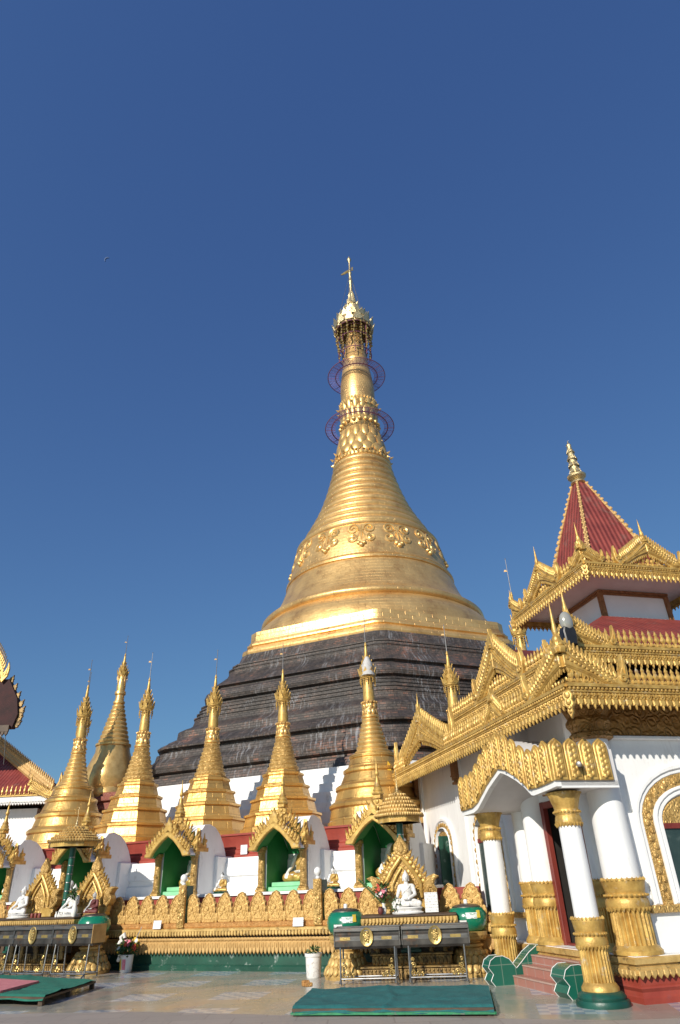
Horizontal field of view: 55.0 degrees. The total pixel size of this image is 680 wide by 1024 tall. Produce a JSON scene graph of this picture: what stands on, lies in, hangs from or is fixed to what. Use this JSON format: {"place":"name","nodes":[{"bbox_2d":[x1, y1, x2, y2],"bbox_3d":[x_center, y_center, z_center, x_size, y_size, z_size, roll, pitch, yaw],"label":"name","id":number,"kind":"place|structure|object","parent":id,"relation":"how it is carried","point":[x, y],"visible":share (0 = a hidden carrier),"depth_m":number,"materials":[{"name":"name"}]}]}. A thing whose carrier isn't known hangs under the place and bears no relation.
{"place":"outdoors","nodes":[
{"label":"outdoors","id":0,"kind":"place"},
{"bbox_2d":[21,858,63,916],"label":"gilded backdrop","id":1,"kind":"structure","parent":0,"point":[44,893],"depth_m":17.59,"materials":[{"name":"gold metal"}]},
{"bbox_2d":[77,856,117,914],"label":"gilded backdrop","id":2,"kind":"structure","parent":0,"point":[97,880],"depth_m":17.02,"materials":[{"name":"gold metal"}]},
{"bbox_2d":[0,970,679,1019],"bbox_3d":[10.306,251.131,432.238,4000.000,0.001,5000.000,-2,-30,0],"label":"courtyard floor","id":3,"kind":"structure","parent":0,"point":[249,992],"depth_m":11.31,"materials":[{"name":"tile"}]},
{"bbox_2d":[0,925,27,974],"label":"candle trough","id":4,"kind":"object","parent":3,"relation":"on","point":[6,935],"visible":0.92,"depth_m":15.93,"materials":[{"name":"grey metal"}]},
{"bbox_2d":[0,643,62,840],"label":"side hall","id":5,"kind":"structure","parent":3,"relation":"on","point":[27,785],"depth_m":29.03,"materials":[{"name":"white paint"}]},
{"bbox_2d":[9,924,65,976],"bbox_3d":[-7.292,10.488,15.585,1.254,1.046,0.563,-15,-32,21],"label":"candle trough","id":6,"kind":"object","parent":3,"relation":"on","point":[34,935],"visible":0.94,"depth_m":15.58,"materials":[{"name":"grey metal"}]},
{"bbox_2d":[0,916,82,974],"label":"offering altar","id":7,"kind":"object","parent":3,"relation":"on","point":[35,954],"visible":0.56,"depth_m":16.43,"materials":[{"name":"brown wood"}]},
{"bbox_2d":[6,885,29,918],"bbox_3d":[-8.518,10.403,17.434,0.653,0.756,0.509,-15,-32,21],"label":"seated statue","id":8,"kind":"object","parent":7,"relation":"on","point":[20,910],"visible":1,"depth_m":17.30,"materials":[{"name":"white stone"}]},
{"bbox_2d":[58,884,81,916],"bbox_3d":[-6.909,9.994,16.821,0.653,0.736,0.509,-15,-32,21],"label":"seated statue","id":9,"kind":"object","parent":7,"relation":"on","point":[67,909],"visible":0.69,"depth_m":16.67,"materials":[{"name":"white stone"}]},
{"bbox_2d":[66,887,78,916],"bbox_3d":[-6.820,9.917,16.617,0.338,0.659,0.366,-2,-30,0],"label":"flower vase","id":10,"kind":"object","parent":7,"relation":"on","point":[73,893],"visible":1,"depth_m":16.57,"materials":[{"name":"white ceramic"}]},
{"bbox_2d":[0,975,95,1005],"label":"prayer platform","id":11,"kind":"structure","parent":3,"relation":"on","point":[40,989],"depth_m":12.37,"materials":[{"name":"green wood"}]},
{"bbox_2d":[47,807,100,907],"bbox_3d":[-7.266,9.953,17.429,1.390,3.820,1.393,-15,-32,21],"label":"pole canopy","id":12,"kind":"object","parent":3,"relation":"on","point":[73,838],"visible":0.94,"depth_m":17.59,"materials":[{"name":"gold metal"}]},
{"bbox_2d":[47,923,106,978],"bbox_3d":[-6.150,10.184,15.141,1.259,1.046,0.563,-15,-32,21],"label":"candle trough","id":13,"kind":"object","parent":3,"relation":"on","point":[88,935],"visible":1,"depth_m":15.13,"materials":[{"name":"grey metal"}]},
{"bbox_2d":[66,935,110,975],"bbox_3d":[-6.108,10.817,15.960,1.038,0.774,1.028,-15,-32,21],"label":"lotus pedestal","id":14,"kind":"object","parent":3,"relation":"on","point":[104,966],"visible":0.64,"depth_m":15.67,"materials":[{"name":"gold metal"}]},
{"bbox_2d":[78,913,110,933],"bbox_3d":[-6.131,10.247,16.289,0.804,0.566,0.805,-15,-32,21],"label":"alms bowl","id":15,"kind":"object","parent":14,"relation":"on","point":[96,918],"visible":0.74,"depth_m":16.11,"materials":[{"name":"green ceramic"}]},
{"bbox_2d":[82,891,98,915],"bbox_3d":[-6.259,9.910,16.532,0.480,0.547,0.374,-15,-32,21],"label":"seated statue","id":16,"kind":"object","parent":15,"relation":"on","point":[93,905],"visible":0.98,"depth_m":16.46,"materials":[{"name":"red stone"}]},
{"bbox_2d":[94,792,115,813],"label":"brick wall","id":17,"kind":"structure","parent":3,"relation":"on","point":[104,800],"depth_m":26.70,"materials":[{"name":"red brick"}]},
{"bbox_2d":[86,639,130,796],"bbox_3d":[-10.089,9.111,29.601,2.172,7.310,2.171,3,-31,-10],"label":"faceted stupa","id":18,"kind":"object","parent":17,"relation":"on","point":[107,767],"visible":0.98,"depth_m":28.25,"materials":[{"name":"gold metal"}]},
{"bbox_2d":[115,927,141,972],"bbox_3d":[-5.225,10.692,15.956,0.646,0.924,0.660,11,-32,-21],"label":"flower bucket","id":19,"kind":"object","parent":3,"relation":"on","point":[126,947],"visible":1,"depth_m":15.84,"materials":[{"name":"white plastic"}]},
{"bbox_2d":[6,825,494,971],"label":"shrine terrace","id":20,"kind":"structure","parent":3,"relation":"on","point":[269,946],"depth_m":15.80,"materials":[{"name":"gold paint"}]},
{"bbox_2d":[0,803,52,902],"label":"open shrine","id":21,"kind":"object","parent":20,"relation":"on","point":[22,862],"visible":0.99,"depth_m":20.22,"materials":[{"name":"white concrete"}]},
{"bbox_2d":[26,660,102,848],"bbox_3d":[-9.839,8.937,24.622,2.798,6.854,2.798,-15,-32,20],"label":"golden stupa","id":22,"kind":"object","parent":20,"relation":"on","point":[69,797],"visible":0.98,"depth_m":23.20,"materials":[{"name":"gold metal"}]},
{"bbox_2d":[75,672,91,758],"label":"golden stupa","id":23,"kind":"object","parent":20,"relation":"on","point":[88,728],"visible":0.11,"depth_m":27.52,"materials":[{"name":"gold metal"}]},
{"bbox_2d":[50,794,137,897],"bbox_3d":[-7.277,9.983,19.630,1.600,2.850,2.120,-15,-32,21],"label":"open shrine","id":24,"kind":"object","parent":20,"relation":"on","point":[111,850],"visible":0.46,"depth_m":19.12,"materials":[{"name":"gold concrete"}]},
{"bbox_2d":[94,654,166,841],"bbox_3d":[-7.116,8.307,23.546,2.639,6.675,2.639,-6,-30,6],"label":"golden stupa","id":25,"kind":"object","parent":20,"relation":"on","point":[134,812],"visible":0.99,"depth_m":22.05,"materials":[{"name":"gold metal"}]},
{"bbox_2d":[153,920,161,928],"bbox_3d":[-4.516,10.199,16.127,0.240,0.180,0.017,-15,-40,21],"label":"notice plate","id":26,"kind":"object","parent":20,"relation":"attached to","point":[156,924],"visible":1,"depth_m":16.12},
{"bbox_2d":[144,781,231,896],"bbox_3d":[-4.202,9.165,18.433,1.600,2.850,2.120,-15,-32,21],"label":"open shrine","id":27,"kind":"object","parent":20,"relation":"on","point":[177,845],"visible":0.97,"depth_m":17.79,"materials":[{"name":"white paint"}]},
{"bbox_2d":[179,864,190,885],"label":"seated statue","id":28,"kind":"object","parent":27,"relation":"on","point":[188,872],"visible":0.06,"depth_m":18.01,"materials":[{"name":"gold metal"}]},
{"bbox_2d":[171,650,244,834],"bbox_3d":[-4.377,7.761,22.378,2.564,6.258,2.564,-14,-32,20],"label":"golden stupa","id":29,"kind":"object","parent":20,"relation":"on","point":[208,797],"visible":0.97,"depth_m":21.06,"materials":[{"name":"gold metal"}]},
{"bbox_2d":[213,872,228,893],"bbox_3d":[-3.085,9.647,16.998,0.442,0.503,0.344,-15,-32,21],"label":"seated statue","id":30,"kind":"object","parent":20,"relation":"on","point":[222,884],"visible":1,"depth_m":16.91,"materials":[{"name":"gold paint"}]},
{"bbox_2d":[0,867,486,927],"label":"leaf balustrade","id":31,"kind":"object","parent":20,"relation":"on","point":[319,905],"visible":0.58,"depth_m":15.50,"materials":[{"name":"gold metal"}]},
{"bbox_2d":[240,845,247,854],"bbox_3d":[-2.726,9.583,18.532,0.220,0.240,0.016,-15,-32,21],"label":"notice plate","id":32,"kind":"object","parent":20,"relation":"attached to","point":[243,849],"visible":1,"depth_m":18.52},
{"bbox_2d":[240,653,324,832],"bbox_3d":[-1.860,7.207,21.299,2.489,5.960,2.489,-14,-31,18],"label":"golden stupa","id":33,"kind":"object","parent":20,"relation":"on","point":[300,800],"visible":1,"depth_m":20.11,"materials":[{"name":"gold metal"}]},
{"bbox_2d":[248,772,335,891],"bbox_3d":[-1.236,8.376,17.277,1.600,2.850,2.120,-15,-32,21],"label":"open shrine","id":34,"kind":"object","parent":20,"relation":"on","point":[281,834],"visible":0.98,"depth_m":16.64,"materials":[{"name":"white paint"}]},
{"bbox_2d":[282,853,299,881],"bbox_3d":[-1.020,9.073,17.071,0.958,1.063,0.574,-15,-32,21],"label":"seated statue","id":35,"kind":"object","parent":34,"relation":"on","point":[288,876],"visible":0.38,"depth_m":16.89,"materials":[{"name":"gold metal"}]},
{"bbox_2d":[293,917,303,926],"bbox_3d":[-0.943,9.252,14.733,0.270,0.170,0.016,-15,-40,21],"label":"notice plate","id":36,"kind":"object","parent":20,"relation":"attached to","point":[299,921],"visible":1,"depth_m":14.73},
{"bbox_2d":[327,867,340,888],"bbox_3d":[-0.182,8.874,15.868,0.442,0.503,0.344,-15,-32,21],"label":"seated statue","id":37,"kind":"object","parent":20,"relation":"on","point":[333,883],"visible":0.94,"depth_m":15.79,"materials":[{"name":"gold paint"}]},
{"bbox_2d":[328,615,422,825],"bbox_3d":[0.932,6.255,20.327,2.851,6.437,2.851,-15,-32,20],"label":"golden stupa","id":38,"kind":"object","parent":20,"relation":"on","point":[354,790],"visible":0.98,"depth_m":18.87,"materials":[{"name":"gold metal"}]},
{"bbox_2d":[345,762,437,887],"bbox_3d":[1.206,7.726,16.326,1.600,2.850,2.120,-15,-32,21],"label":"open shrine","id":39,"kind":"object","parent":20,"relation":"on","point":[368,837],"visible":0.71,"depth_m":15.83,"materials":[{"name":"gold metal"}]},
{"bbox_2d":[375,826,395,876],"bbox_3d":[1.414,8.347,16.153,1.113,1.235,0.666,-15,-32,21],"label":"seated statue","id":40,"kind":"object","parent":39,"relation":"on","point":[389,848],"visible":0.11,"depth_m":16.15,"materials":[{"name":"white stone"}]},
{"bbox_2d":[157,760,416,826],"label":"white terrace","id":41,"kind":"structure","parent":3,"relation":"on","point":[323,783],"depth_m":23.16,"materials":[{"name":"white paint"}]},
{"bbox_2d":[152,257,516,786],"bbox_3d":[1.557,-1.809,43.730,23.172,45.850,25.537,-2,-30,0],"label":"great pagoda","id":42,"kind":"object","parent":41,"relation":"on","point":[368,548],"visible":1,"depth_m":31.61,"materials":[{"name":"metal"}]},
{"bbox_2d":[441,624,459,724],"bbox_3d":[4.177,7.527,23.594,3.037,7.271,3.037,-14,-31,18],"label":"golden stupa","id":43,"kind":"object","parent":41,"relation":"on","point":[450,681],"visible":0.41,"depth_m":24.07,"materials":[{"name":"gold metal"}]},
{"bbox_2d":[504,560,528,649],"bbox_3d":[7.201,6.456,25.054,2.987,10.370,2.987,-14,-31,18],"label":"golden stupa","id":44,"kind":"object","parent":41,"relation":"on","point":[520,637],"visible":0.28,"depth_m":25.75,"materials":[{"name":"gold metal"}]},
{"bbox_2d":[302,980,312,986],"bbox_3d":[-0.562,8.067,11.171,0.150,0.090,0.170,10,-32,-20],"label":"brick piece","id":45,"kind":"object","parent":3,"relation":"on","point":[306,983],"visible":1,"depth_m":11.13,"materials":[{"name":"orange brick"}]},
{"bbox_2d":[305,945,321,978],"bbox_3d":[-0.549,9.294,13.533,0.370,0.588,0.373,-2,-30,0],"label":"white pot","id":46,"kind":"object","parent":3,"relation":"on","point":[313,963],"visible":1,"depth_m":13.40,"materials":[{"name":"ceramic"}]},
{"bbox_2d":[324,935,366,980],"bbox_3d":[0.147,9.054,13.309,0.979,0.730,0.969,-6,-30,7],"label":"lotus pedestal","id":47,"kind":"object","parent":3,"relation":"on","point":[356,960],"visible":0.63,"depth_m":13.00,"materials":[{"name":"gold metal"}]},
{"bbox_2d":[327,904,362,934],"bbox_3d":[0.124,8.501,13.624,0.800,0.563,0.807,-6,-30,7],"label":"alms bowl","id":48,"kind":"object","parent":47,"relation":"on","point":[345,916],"visible":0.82,"depth_m":13.38,"materials":[{"name":"green ceramic"}]},
{"bbox_2d":[333,924,401,985],"bbox_3d":[0.540,8.431,12.443,1.280,0.909,0.563,-6,-30,7],"label":"candle trough","id":49,"kind":"object","parent":3,"relation":"on","point":[368,937],"visible":0.99,"depth_m":12.45,"materials":[{"name":"metal"}]},
{"bbox_2d":[290,984,496,1016],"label":"prayer platform","id":50,"kind":"structure","parent":3,"relation":"on","point":[392,1001],"depth_m":9.45,"materials":[{"name":"green wood"}]},
{"bbox_2d":[373,770,423,839],"bbox_3d":[1.380,7.784,14.410,1.126,3.940,1.129,-6,-30,7],"label":"pole canopy","id":51,"kind":"object","parent":3,"relation":"on","point":[398,809],"visible":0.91,"depth_m":14.66,"materials":[{"name":"gold metal"}]},
{"bbox_2d":[360,911,464,980],"bbox_3d":[1.448,8.712,13.149,2.010,1.070,0.933,-6,-30,7],"label":"offering altar","id":52,"kind":"object","parent":3,"relation":"on","point":[430,960],"visible":0.59,"depth_m":12.79,"materials":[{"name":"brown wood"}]},
{"bbox_2d":[378,906,382,914],"bbox_3d":[0.824,8.092,13.253,0.120,0.140,0.120,-2,-30,0],"label":"flower pot","id":53,"kind":"object","parent":52,"relation":"on","point":[380,910],"visible":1,"depth_m":13.21,"materials":[{"name":"red ceramic"}]},
{"bbox_2d":[373,881,391,913],"bbox_3d":[0.898,7.947,13.461,0.394,0.594,0.445,-11,-31,15],"label":"flower vase","id":54,"kind":"object","parent":52,"relation":"on","point":[380,893],"visible":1,"depth_m":13.44,"materials":[{"name":"multicoloured plant"}]},
{"bbox_2d":[358,878,385,902],"bbox_3d":[0.665,7.927,13.646,0.559,0.492,0.035,-6,-30,7],"label":"palm frond","id":55,"kind":"object","parent":54,"relation":"in","point":[364,885],"visible":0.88,"depth_m":13.66,"materials":[{"name":"green plant"}]},
{"bbox_2d":[391,896,400,910],"bbox_3d":[1.156,7.989,13.288,0.266,0.305,0.278,-15,-32,21],"label":"flower bunch","id":56,"kind":"object","parent":52,"relation":"on","point":[396,901],"visible":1,"depth_m":13.25,"materials":[{"name":"white plant"}]},
{"bbox_2d":[392,871,423,913],"bbox_3d":[1.369,7.831,13.475,0.653,0.786,0.509,-6,-30,7],"label":"seated statue","id":57,"kind":"object","parent":52,"relation":"on","point":[410,904],"visible":0.96,"depth_m":13.32,"materials":[{"name":"white stone"}]},
{"bbox_2d":[424,892,438,912],"bbox_3d":[1.871,7.994,13.372,0.270,0.360,0.024,-6,-40,7],"label":"stone plaque","id":58,"kind":"object","parent":52,"relation":"on","point":[431,902],"visible":1,"depth_m":13.36,"materials":[{"name":"white stone"}]},
{"bbox_2d":[400,922,469,983],"bbox_3d":[1.825,8.297,12.303,1.280,0.909,0.563,-6,-30,7],"label":"candle trough","id":59,"kind":"object","parent":3,"relation":"on","point":[436,934],"visible":1,"depth_m":12.31,"materials":[{"name":"grey metal"}]},
{"bbox_2d":[452,930,489,977],"bbox_3d":[2.614,8.778,13.007,0.979,0.730,0.969,-6,-30,7],"label":"lotus pedestal","id":60,"kind":"object","parent":3,"relation":"on","point":[477,954],"visible":0.62,"depth_m":12.76,"materials":[{"name":"gold metal"}]},
{"bbox_2d":[449,899,486,931],"bbox_3d":[2.591,8.226,13.322,0.800,0.563,0.807,-6,-30,7],"label":"alms bowl","id":61,"kind":"object","parent":60,"relation":"on","point":[474,916],"visible":0.85,"depth_m":13.04,"materials":[{"name":"green ceramic"}]},
{"bbox_2d":[392,441,679,1009],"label":"prayer pavilion","id":62,"kind":"structure","parent":3,"relation":"on","point":[551,849],"depth_m":11.86,"materials":[{"name":"white paint"}]},
{"bbox_2d":[559,612,577,678],"bbox_3d":[4.127,2.381,11.673,0.260,1.260,0.220,5,-31,-13],"label":"floodlight","id":63,"kind":"object","parent":62,"relation":"on","point":[567,631],"visible":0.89,"depth_m":11.75,"materials":[{"name":"metal"}]},
{"bbox_2d":[576,761,582,767],"bbox_3d":[3.774,3.964,10.373,0.131,0.195,0.187,-15,-32,21],"label":"bulb","id":64,"kind":"object","parent":62,"relation":"attached to","point":[579,764],"visible":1,"depth_m":10.27,"materials":[{"name":"glass"}]},
{"bbox_2d":[0,1012,679,1023],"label":"stone paving","id":65,"kind":"structure","parent":0,"point":[126,1018],"depth_m":9.21,"materials":[{"name":"grey stone"}]},
{"bbox_2d":[0,0,679,783],"label":"sky","id":66,"kind":"structure","parent":0,"point":[498,181],"materials":[{"name":"blue"}]},
{"bbox_2d":[367,834,437,913],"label":"gilded backdrop","id":67,"kind":"structure","parent":0,"point":[400,863],"depth_m":13.84,"materials":[{"name":"gold metal"}]}
]}

